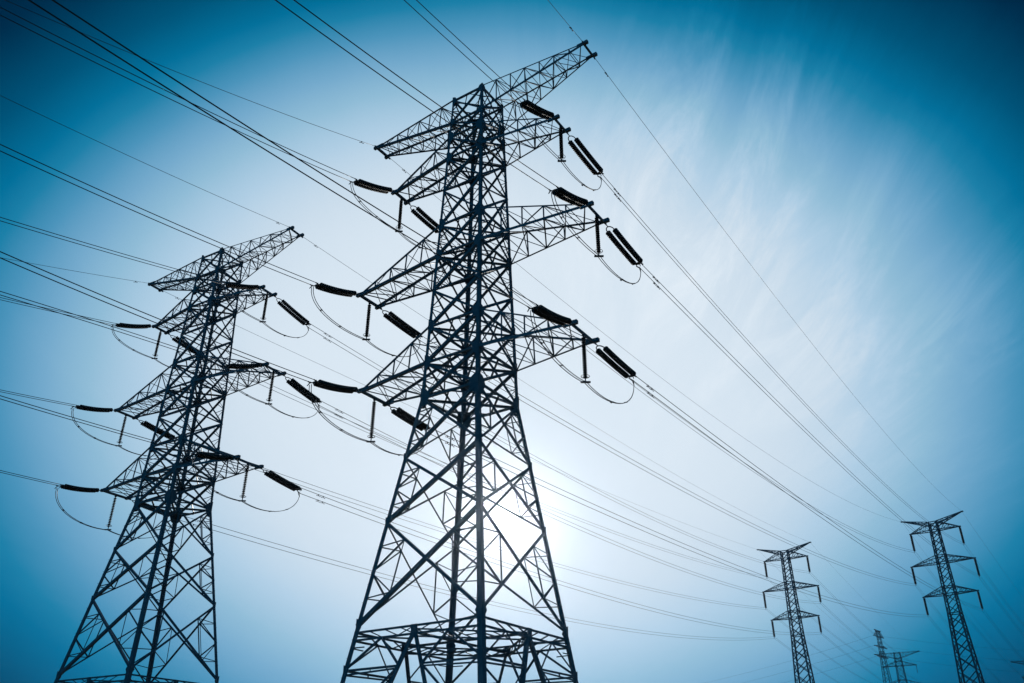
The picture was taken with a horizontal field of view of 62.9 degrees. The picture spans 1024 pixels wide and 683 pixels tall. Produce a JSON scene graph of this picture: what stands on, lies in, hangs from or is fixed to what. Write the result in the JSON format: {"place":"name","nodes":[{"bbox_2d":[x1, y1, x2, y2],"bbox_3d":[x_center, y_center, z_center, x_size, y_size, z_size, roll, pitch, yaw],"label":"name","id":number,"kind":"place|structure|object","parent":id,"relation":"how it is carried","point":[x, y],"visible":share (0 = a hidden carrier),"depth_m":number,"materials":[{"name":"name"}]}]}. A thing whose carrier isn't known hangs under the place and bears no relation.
{"place":"outdoors","nodes":[
{"label":"outdoors","id":0,"kind":"place"},
{"bbox_2d":[0,0,1023,682],"label":"sky","id":1,"kind":"structure","parent":0,"point":[865,158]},
{"bbox_3d":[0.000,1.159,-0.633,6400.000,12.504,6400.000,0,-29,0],"label":"ground","id":2,"kind":"structure","parent":0,"visible":0},
{"bbox_2d":[54,226,303,682],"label":"lattice pylon","id":3,"kind":"object","parent":2,"relation":"on","point":[170,497],"visible":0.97,"depth_m":60.80,"materials":[{"name":"metal"}]},
{"bbox_2d":[4,258,144,282],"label":"ground wire","id":4,"kind":"object","parent":3,"relation":"attached to","point":[77,271],"visible":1,"depth_m":65.32,"materials":[{"name":"metal"}]},
{"bbox_2d":[54,484,101,492],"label":"strain insulator","id":5,"kind":"object","parent":3,"relation":"attached to","point":[76,488],"visible":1,"depth_m":60.38,"materials":[{"name":"ceramic"}]},
{"bbox_2d":[0,470,60,484],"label":"conductor pair","id":6,"kind":"object","parent":5,"relation":"attached to","point":[29,477],"visible":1,"depth_m":56.95,"materials":[{"name":"metal"}]},
{"bbox_2d":[71,405,112,411],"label":"strain insulator","id":7,"kind":"object","parent":3,"relation":"attached to","point":[89,408],"visible":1,"depth_m":64.15,"materials":[{"name":"ceramic"}]},
{"bbox_2d":[0,390,73,405],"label":"conductor pair","id":8,"kind":"object","parent":7,"relation":"attached to","point":[36,397],"visible":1,"depth_m":59.81,"materials":[{"name":"metal"}]},
{"bbox_2d":[107,495,116,529],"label":"hanging insulator","id":9,"kind":"object","parent":3,"relation":"hanging from","point":[112,509],"visible":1,"depth_m":62.72,"materials":[{"name":"ceramic"}]},
{"bbox_2d":[55,488,172,538],"bbox_3d":[-29.729,13.093,62.751,0.533,2.460,10.476,-14,-32,24],"label":"jumper loop","id":10,"kind":"object","parent":9,"relation":"hanging from","point":[62,509],"visible":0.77,"depth_m":60.10,"materials":[{"name":"metal"}]},
{"bbox_2d":[117,415,126,445],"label":"hanging insulator","id":11,"kind":"object","parent":3,"relation":"hanging from","point":[122,429],"visible":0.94,"depth_m":66.56,"materials":[{"name":"ceramic"}]},
{"bbox_2d":[71,408,175,455],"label":"jumper loop","id":12,"kind":"object","parent":11,"relation":"hanging from","point":[78,426],"visible":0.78,"depth_m":64.24,"materials":[{"name":"metal"}]},
{"bbox_2d":[112,323,150,328],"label":"strain insulator","id":13,"kind":"object","parent":3,"relation":"attached to","point":[133,326],"visible":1,"depth_m":66.83,"materials":[{"name":"ceramic"}]},
{"bbox_2d":[0,297,115,324],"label":"conductor pair","id":14,"kind":"object","parent":13,"relation":"attached to","point":[55,310],"visible":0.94,"depth_m":59.98,"materials":[{"name":"metal"}]},
{"bbox_2d":[0,95,287,226],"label":"ground wire","id":15,"kind":"object","parent":3,"relation":"attached to","point":[136,159],"visible":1,"depth_m":50.37,"materials":[{"name":"metal"}]},
{"bbox_2d":[130,499,170,514],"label":"strain insulator","id":16,"kind":"object","parent":3,"relation":"attached to","point":[150,507],"visible":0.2,"depth_m":65.63,"materials":[{"name":"ceramic"}]},
{"bbox_2d":[138,419,174,438],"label":"strain insulator","id":17,"kind":"object","parent":3,"relation":"attached to","point":[148,425],"visible":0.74,"depth_m":68.96,"materials":[{"name":"ceramic"}]},
{"bbox_2d":[151,330,161,358],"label":"hanging insulator","id":18,"kind":"object","parent":3,"relation":"hanging from","point":[157,346],"visible":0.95,"depth_m":69.08,"materials":[{"name":"ceramic"}]},
{"bbox_2d":[169,334,204,354],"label":"strain insulator","id":19,"kind":"object","parent":3,"relation":"attached to","point":[176,339],"visible":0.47,"depth_m":71.35,"materials":[{"name":"ceramic"}]},
{"bbox_2d":[112,327,203,370],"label":"jumper loop","id":20,"kind":"object","parent":19,"relation":"hanging from","point":[141,353],"visible":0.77,"depth_m":67.05,"materials":[{"name":"metal"}]},
{"bbox_2d":[220,362,766,578],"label":"conductor pair","id":21,"kind":"object","parent":19,"relation":"attached to","point":[465,471],"visible":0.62,"depth_m":98.89,"materials":[{"name":"metal"}]},
{"bbox_2d":[191,452,234,459],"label":"strain insulator","id":22,"kind":"object","parent":3,"relation":"attached to","point":[204,455],"visible":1,"depth_m":54.20,"materials":[{"name":"ceramic"}]},
{"bbox_2d":[0,395,196,453],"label":"conductor pair","id":23,"kind":"object","parent":22,"relation":"attached to","point":[93,423],"visible":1,"depth_m":45.64,"materials":[{"name":"metal"}]},
{"bbox_2d":[221,282,258,289],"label":"strain insulator","id":24,"kind":"object","parent":3,"relation":"attached to","point":[240,286],"visible":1,"depth_m":61.47,"materials":[{"name":"ceramic"}]},
{"bbox_2d":[0,217,226,283],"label":"conductor pair","id":25,"kind":"object","parent":24,"relation":"attached to","point":[107,249],"visible":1,"depth_m":49.69,"materials":[{"name":"metal"}]},
{"bbox_2d":[221,363,261,369],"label":"strain insulator","id":26,"kind":"object","parent":3,"relation":"attached to","point":[241,366],"visible":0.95,"depth_m":56.88,"materials":[{"name":"ceramic"}]},
{"bbox_2d":[0,291,227,365],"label":"conductor pair","id":27,"kind":"object","parent":26,"relation":"attached to","point":[108,325],"visible":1,"depth_m":46.39,"materials":[{"name":"metal"}]},
{"bbox_2d":[239,463,248,501],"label":"hanging insulator","id":28,"kind":"object","parent":3,"relation":"hanging from","point":[245,482],"visible":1,"depth_m":56.70,"materials":[{"name":"ceramic"}]},
{"bbox_2d":[192,456,299,511],"bbox_3d":[-17.918,9.868,56.571,0.486,2.237,10.181,-14,-31,23],"label":"jumper loop","id":29,"kind":"object","parent":28,"relation":"hanging from","point":[199,478],"visible":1,"depth_m":54.91,"materials":[{"name":"metal"}]},
{"bbox_2d":[259,292,268,322],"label":"hanging insulator","id":30,"kind":"object","parent":3,"relation":"hanging from","point":[265,307],"visible":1,"depth_m":63.78,"materials":[{"name":"ceramic"}]},
{"bbox_2d":[222,286,308,337],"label":"jumper loop","id":31,"kind":"object","parent":30,"relation":"hanging from","point":[229,300],"visible":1,"depth_m":62.45,"materials":[{"name":"metal"}]},
{"bbox_2d":[265,370,274,404],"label":"hanging insulator","id":32,"kind":"object","parent":3,"relation":"hanging from","point":[271,387],"visible":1,"depth_m":59.48,"materials":[{"name":"ceramic"}]},
{"bbox_2d":[223,368,319,417],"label":"jumper loop","id":33,"kind":"object","parent":32,"relation":"hanging from","point":[230,383],"visible":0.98,"depth_m":57.96,"materials":[{"name":"metal"}]},
{"bbox_2d":[262,469,301,494],"bbox_3d":[-16.442,10.058,59.637,0.736,1.007,3.931,-16,-33,27],"label":"strain insulator","id":34,"kind":"object","parent":3,"relation":"attached to","point":[275,477],"visible":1,"depth_m":59.63,"materials":[{"name":"ceramic"}]},
{"bbox_2d":[275,296,310,329],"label":"strain insulator","id":35,"kind":"object","parent":3,"relation":"attached to","point":[298,317],"visible":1,"depth_m":66.43,"materials":[{"name":"ceramic"}]},
{"bbox_2d":[285,376,321,408],"bbox_3d":[-15.587,3.784,62.211,0.736,1.205,3.932,-16,-33,27],"label":"strain insulator","id":36,"kind":"object","parent":3,"relation":"attached to","point":[298,387],"visible":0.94,"depth_m":62.20,"materials":[{"name":"ceramic"}]},
{"bbox_2d":[164,291,757,549],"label":"ground wire","id":37,"kind":"object","parent":3,"relation":"attached to","point":[424,412],"visible":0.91,"depth_m":97.47,"materials":[{"name":"metal"}]},
{"bbox_2d":[305,238,805,540],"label":"ground wire","id":38,"kind":"object","parent":3,"relation":"attached to","point":[518,378],"visible":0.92,"depth_m":95.81,"materials":[{"name":"metal"}]},
{"bbox_2d":[340,39,609,682],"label":"lattice pylon","id":39,"kind":"object","parent":2,"relation":"on","point":[474,383],"visible":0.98,"depth_m":43.97,"materials":[{"name":"metal"}]},
{"bbox_2d":[5,0,373,145],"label":"ground wire","id":40,"kind":"object","parent":39,"relation":"attached to","point":[180,73],"visible":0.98,"depth_m":42.96,"materials":[{"name":"metal"}]},
{"bbox_2d":[307,379,359,393],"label":"strain insulator","id":41,"kind":"object","parent":39,"relation":"attached to","point":[326,385],"visible":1,"depth_m":45.14,"materials":[{"name":"ceramic"}]},
{"bbox_2d":[0,251,313,381],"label":"conductor pair","id":42,"kind":"object","parent":41,"relation":"attached to","point":[147,314],"visible":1,"depth_m":35.66,"materials":[{"name":"metal"}]},
{"bbox_2d":[309,282,358,296],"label":"strain insulator","id":43,"kind":"object","parent":39,"relation":"attached to","point":[333,290],"visible":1,"depth_m":49.12,"materials":[{"name":"ceramic"}]},
{"bbox_2d":[0,144,315,284],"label":"conductor pair","id":44,"kind":"object","parent":43,"relation":"attached to","point":[147,211],"visible":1,"depth_m":38.46,"materials":[{"name":"metal"}]},
{"bbox_2d":[362,302,370,339],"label":"hanging insulator","id":45,"kind":"object","parent":39,"relation":"hanging from","point":[367,320],"visible":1,"depth_m":51.25,"materials":[{"name":"ceramic"}]},
{"bbox_2d":[311,287,420,356],"bbox_3d":[-8.754,-0.958,51.167,0.252,2.440,9.765,-17,-33,28],"label":"jumper loop","id":46,"kind":"object","parent":45,"relation":"hanging from","point":[339,326],"visible":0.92,"depth_m":49.26,"materials":[{"name":"metal"}]},
{"bbox_2d":[349,178,392,193],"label":"strain insulator","id":47,"kind":"object","parent":39,"relation":"attached to","point":[361,183],"visible":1,"depth_m":51.62,"materials":[{"name":"ceramic"}]},
{"bbox_2d":[0,7,354,180],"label":"conductor pair","id":48,"kind":"object","parent":47,"relation":"attached to","point":[161,88],"visible":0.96,"depth_m":38.11,"materials":[{"name":"metal"}]},
{"bbox_2d":[367,398,375,442],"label":"hanging insulator","id":49,"kind":"object","parent":39,"relation":"hanging from","point":[371,435],"visible":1,"depth_m":47.40,"materials":[{"name":"ceramic"}]},
{"bbox_2d":[309,384,427,455],"bbox_3d":[-7.896,4.672,47.269,0.247,2.427,9.957,-17,-33,28],"label":"jumper loop","id":50,"kind":"object","parent":49,"relation":"hanging from","point":[340,429],"visible":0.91,"depth_m":45.19,"materials":[{"name":"metal"}]},
{"bbox_2d":[395,198,402,231],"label":"hanging insulator","id":51,"kind":"object","parent":39,"relation":"hanging from","point":[400,213],"visible":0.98,"depth_m":53.77,"materials":[{"name":"ceramic"}]},
{"bbox_2d":[382,310,421,342],"bbox_3d":[-7.142,-0.959,53.963,0.736,0.879,3.930,-18,-33,30],"label":"strain insulator","id":52,"kind":"object","parent":39,"relation":"attached to","point":[399,323],"visible":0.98,"depth_m":53.94,"materials":[{"name":"ceramic"}]},
{"bbox_2d":[389,405,429,430],"bbox_3d":[-6.163,4.783,50.215,0.736,0.842,3.680,-18,-33,30],"label":"strain insulator","id":53,"kind":"object","parent":39,"relation":"attached to","point":[403,415],"visible":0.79,"depth_m":50.00,"materials":[{"name":"ceramic"}]},
{"bbox_2d":[410,205,442,235],"bbox_3d":[-5.750,-8.054,56.188,0.736,0.793,3.529,-18,-33,30],"label":"strain insulator","id":54,"kind":"object","parent":39,"relation":"attached to","point":[424,217],"visible":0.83,"depth_m":56.08,"materials":[{"name":"ceramic"}]},
{"bbox_2d":[351,183,441,249],"bbox_3d":[-7.229,-7.929,53.538,0.238,2.603,8.903,-17,-33,28],"label":"jumper loop","id":55,"kind":"object","parent":54,"relation":"hanging from","point":[383,221],"visible":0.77,"depth_m":51.68,"materials":[{"name":"metal"}]},
{"bbox_2d":[516,98,553,119],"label":"strain insulator","id":56,"kind":"object","parent":39,"relation":"attached to","point":[532,108],"visible":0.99,"depth_m":45.70,"materials":[{"name":"ceramic"}]},
{"bbox_2d":[404,0,522,101],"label":"conductor pair","id":57,"kind":"object","parent":56,"relation":"attached to","point":[460,51],"visible":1,"depth_m":39.59,"materials":[{"name":"metal"}]},
{"bbox_2d":[527,304,571,325],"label":"strain insulator","id":58,"kind":"object","parent":39,"relation":"attached to","point":[543,312],"visible":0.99,"depth_m":38.38,"materials":[{"name":"ceramic"}]},
{"bbox_2d":[28,0,535,306],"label":"conductor pair","id":59,"kind":"object","parent":58,"relation":"attached to","point":[40,7],"visible":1,"depth_m":23.64,"materials":[{"name":"metal"}]},
{"bbox_2d":[558,125,565,161],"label":"hanging insulator","id":60,"kind":"object","parent":39,"relation":"hanging from","point":[561,142],"visible":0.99,"depth_m":47.86,"materials":[{"name":"ceramic"}]},
{"bbox_2d":[518,103,601,190],"bbox_3d":[2.936,-10.963,47.904,0.228,2.581,9.554,-17,-33,28],"label":"jumper loop","id":61,"kind":"object","parent":60,"relation":"hanging from","point":[553,152],"visible":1,"depth_m":46.37,"materials":[{"name":"metal"}]},
{"bbox_2d":[548,186,587,206],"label":"strain insulator","id":62,"kind":"object","parent":39,"relation":"attached to","point":[561,193],"visible":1,"depth_m":41.12,"materials":[{"name":"ceramic"}]},
{"bbox_2d":[275,0,556,189],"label":"conductor pair","id":63,"kind":"object","parent":62,"relation":"attached to","point":[410,85],"visible":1,"depth_m":29.84,"materials":[{"name":"metal"}]},
{"bbox_2d":[580,334,590,382],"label":"hanging insulator","id":64,"kind":"object","parent":39,"relation":"hanging from","point":[584,358],"visible":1,"depth_m":40.69,"materials":[{"name":"ceramic"}]},
{"bbox_2d":[530,309,633,403],"bbox_3d":[3.690,1.099,40.861,0.224,2.558,10.628,-17,-33,28],"label":"jumper loop","id":65,"kind":"object","parent":64,"relation":"hanging from","point":[610,401],"visible":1,"depth_m":38.55,"materials":[{"name":"metal"}]},
{"bbox_2d":[568,134,603,180],"bbox_3d":[4.409,-11.095,50.562,0.736,0.835,4.179,-18,-33,29],"label":"strain insulator","id":66,"kind":"object","parent":39,"relation":"attached to","point":[590,157],"visible":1,"depth_m":50.60,"materials":[{"name":"ceramic"}]},
{"bbox_2d":[594,214,603,256],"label":"hanging insulator","id":67,"kind":"object","parent":39,"relation":"hanging from","point":[597,231],"visible":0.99,"depth_m":43.43,"materials":[{"name":"ceramic"}]},
{"bbox_2d":[551,191,640,284],"bbox_3d":[4.585,-5.126,43.497,0.222,2.479,10.066,-17,-33,28],"label":"jumper loop","id":68,"kind":"object","parent":67,"relation":"hanging from","point":[621,279],"visible":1,"depth_m":41.71,"materials":[{"name":"metal"}]},
{"bbox_2d":[596,345,636,384],"bbox_3d":[5.412,1.203,43.821,0.736,0.734,4.348,-17,-33,29],"label":"strain insulator","id":69,"kind":"object","parent":39,"relation":"attached to","point":[617,360],"visible":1,"depth_m":43.76,"materials":[{"name":"ceramic"}]},
{"bbox_2d":[606,224,642,271],"bbox_3d":[6.182,-5.138,46.311,0.736,0.878,4.229,-17,-33,29],"label":"strain insulator","id":70,"kind":"object","parent":39,"relation":"attached to","point":[621,248],"visible":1,"depth_m":46.29,"materials":[{"name":"ceramic"}]},
{"bbox_2d":[391,159,892,519],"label":"ground wire","id":71,"kind":"object","parent":39,"relation":"attached to","point":[616,343],"visible":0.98,"depth_m":82.39,"materials":[{"name":"metal"}]},
{"bbox_2d":[595,58,959,509],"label":"ground wire","id":72,"kind":"object","parent":39,"relation":"attached to","point":[730,238],"visible":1,"depth_m":65.43,"materials":[{"name":"metal"}]},
{"bbox_2d":[758,542,819,682],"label":"suspension pylon","id":73,"kind":"object","parent":2,"relation":"on","point":[789,552],"visible":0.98,"depth_m":196.36,"materials":[{"name":"metal"}]},
{"bbox_2d":[763,592,766,607],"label":"suspension insulator","id":74,"kind":"object","parent":73,"relation":"hanging from","point":[764,597],"visible":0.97,"depth_m":200.49,"materials":[{"name":"ceramic"}]},
{"bbox_2d":[186,444,765,609],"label":"conductor pair","id":75,"kind":"object","parent":74,"relation":"hanging from","point":[473,538],"visible":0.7,"depth_m":100.36,"materials":[{"name":"metal"}]},
{"bbox_2d":[770,613,871,682],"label":"conductor pair","id":76,"kind":"object","parent":74,"relation":"hanging from","point":[822,652],"visible":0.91,"depth_m":252.28,"materials":[{"name":"metal"}]},
{"bbox_2d":[771,621,775,637],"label":"suspension insulator","id":77,"kind":"object","parent":73,"relation":"hanging from","point":[773,629],"visible":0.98,"depth_m":196.88,"materials":[{"name":"ceramic"}]},
{"bbox_2d":[180,517,773,639],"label":"conductor pair","id":78,"kind":"object","parent":77,"relation":"hanging from","point":[416,582],"visible":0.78,"depth_m":86.37,"materials":[{"name":"metal"}]},
{"bbox_2d":[806,557,810,572],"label":"suspension insulator","id":79,"kind":"object","parent":73,"relation":"hanging from","point":[807,559],"visible":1,"depth_m":198.42,"materials":[{"name":"ceramic"}]},
{"bbox_2d":[311,324,809,572],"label":"conductor pair","id":80,"kind":"object","parent":79,"relation":"hanging from","point":[512,443],"visible":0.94,"depth_m":90.57,"materials":[{"name":"metal"}]},
{"bbox_2d":[812,576,909,660],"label":"conductor pair","id":81,"kind":"object","parent":79,"relation":"hanging from","point":[842,604],"visible":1,"depth_m":216.17,"materials":[{"name":"metal"}]},
{"bbox_2d":[817,616,821,633],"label":"suspension insulator","id":82,"kind":"object","parent":73,"relation":"hanging from","point":[819,624],"visible":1,"depth_m":191.68,"materials":[{"name":"ceramic"}]},
{"bbox_2d":[300,488,817,634],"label":"conductor pair","id":83,"kind":"object","parent":82,"relation":"hanging from","point":[507,563],"visible":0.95,"depth_m":80.76,"materials":[{"name":"metal"}]},
{"bbox_2d":[817,586,821,601],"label":"suspension insulator","id":84,"kind":"object","parent":73,"relation":"hanging from","point":[818,589],"visible":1,"depth_m":194.41,"materials":[{"name":"ceramic"}]},
{"bbox_2d":[321,401,819,603],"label":"conductor pair","id":85,"kind":"object","parent":84,"relation":"hanging from","point":[529,503],"visible":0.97,"depth_m":86.25,"materials":[{"name":"metal"}]},
{"bbox_2d":[821,603,916,679],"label":"conductor pair","id":86,"kind":"object","parent":84,"relation":"hanging from","point":[861,640],"visible":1,"depth_m":227.25,"materials":[{"name":"metal"}]},
{"bbox_2d":[873,629,891,682],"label":"slender pylon","id":87,"kind":"object","parent":2,"relation":"on","point":[881,643],"visible":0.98,"depth_m":312.14,"materials":[{"name":"metal"}]},
{"bbox_2d":[874,651,919,682],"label":"lattice pylon","id":88,"kind":"object","parent":2,"relation":"on","point":[897,670],"visible":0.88,"depth_m":325.43,"materials":[{"name":"metal"}]},
{"bbox_2d":[900,510,984,682],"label":"suspension pylon","id":89,"kind":"object","parent":2,"relation":"on","point":[937,558],"visible":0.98,"depth_m":178.85,"materials":[{"name":"metal"}]},
{"bbox_2d":[910,535,915,551],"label":"suspension insulator","id":90,"kind":"object","parent":89,"relation":"hanging from","point":[913,545],"visible":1,"depth_m":187.07,"materials":[{"name":"ceramic"}]},
{"bbox_2d":[443,233,913,552],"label":"conductor pair","id":91,"kind":"object","parent":90,"relation":"hanging from","point":[672,411],"visible":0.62,"depth_m":85.46,"materials":[{"name":"metal"}]},
{"bbox_2d":[915,554,1017,671],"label":"conductor pair","id":92,"kind":"object","parent":90,"relation":"hanging from","point":[963,612],"visible":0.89,"depth_m":217.33,"materials":[{"name":"metal"}]},
{"bbox_2d":[911,568,916,585],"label":"suspension insulator","id":93,"kind":"object","parent":89,"relation":"hanging from","point":[913,573],"visible":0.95,"depth_m":184.37,"materials":[{"name":"ceramic"}]},
{"bbox_2d":[421,336,912,585],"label":"conductor pair","id":94,"kind":"object","parent":93,"relation":"hanging from","point":[648,468],"visible":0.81,"depth_m":78.81,"materials":[{"name":"metal"}]},
{"bbox_2d":[923,598,928,614],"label":"suspension insulator","id":95,"kind":"object","parent":89,"relation":"hanging from","point":[925,605],"visible":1,"depth_m":180.68,"materials":[{"name":"ceramic"}]},
{"bbox_2d":[430,427,913,616],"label":"conductor pair","id":96,"kind":"object","parent":95,"relation":"hanging from","point":[646,527],"visible":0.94,"depth_m":71.95,"materials":[{"name":"metal"}]},
{"bbox_2d":[958,527,964,544],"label":"suspension insulator","id":97,"kind":"object","parent":89,"relation":"hanging from","point":[961,534],"visible":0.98,"depth_m":181.40,"materials":[{"name":"ceramic"}]},
{"bbox_2d":[602,174,962,542],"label":"conductor pair","id":98,"kind":"object","parent":97,"relation":"hanging from","point":[742,334],"visible":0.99,"depth_m":67.98,"materials":[{"name":"metal"}]},
{"bbox_2d":[974,558,980,576],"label":"suspension insulator","id":99,"kind":"object","parent":89,"relation":"hanging from","point":[977,568],"visible":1,"depth_m":177.28,"materials":[{"name":"ceramic"}]},
{"bbox_2d":[641,269,977,574],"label":"conductor pair","id":100,"kind":"object","parent":99,"relation":"hanging from","point":[654,283],"visible":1,"depth_m":64.52,"materials":[{"name":"metal"}]},
{"bbox_2d":[977,591,983,609],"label":"suspension insulator","id":101,"kind":"object","parent":89,"relation":"hanging from","point":[980,602],"visible":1,"depth_m":174.66,"materials":[{"name":"ceramic"}]},
{"bbox_2d":[634,377,982,610],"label":"conductor pair","id":102,"kind":"object","parent":101,"relation":"hanging from","point":[652,395],"visible":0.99,"depth_m":59.93,"materials":[{"name":"metal"}]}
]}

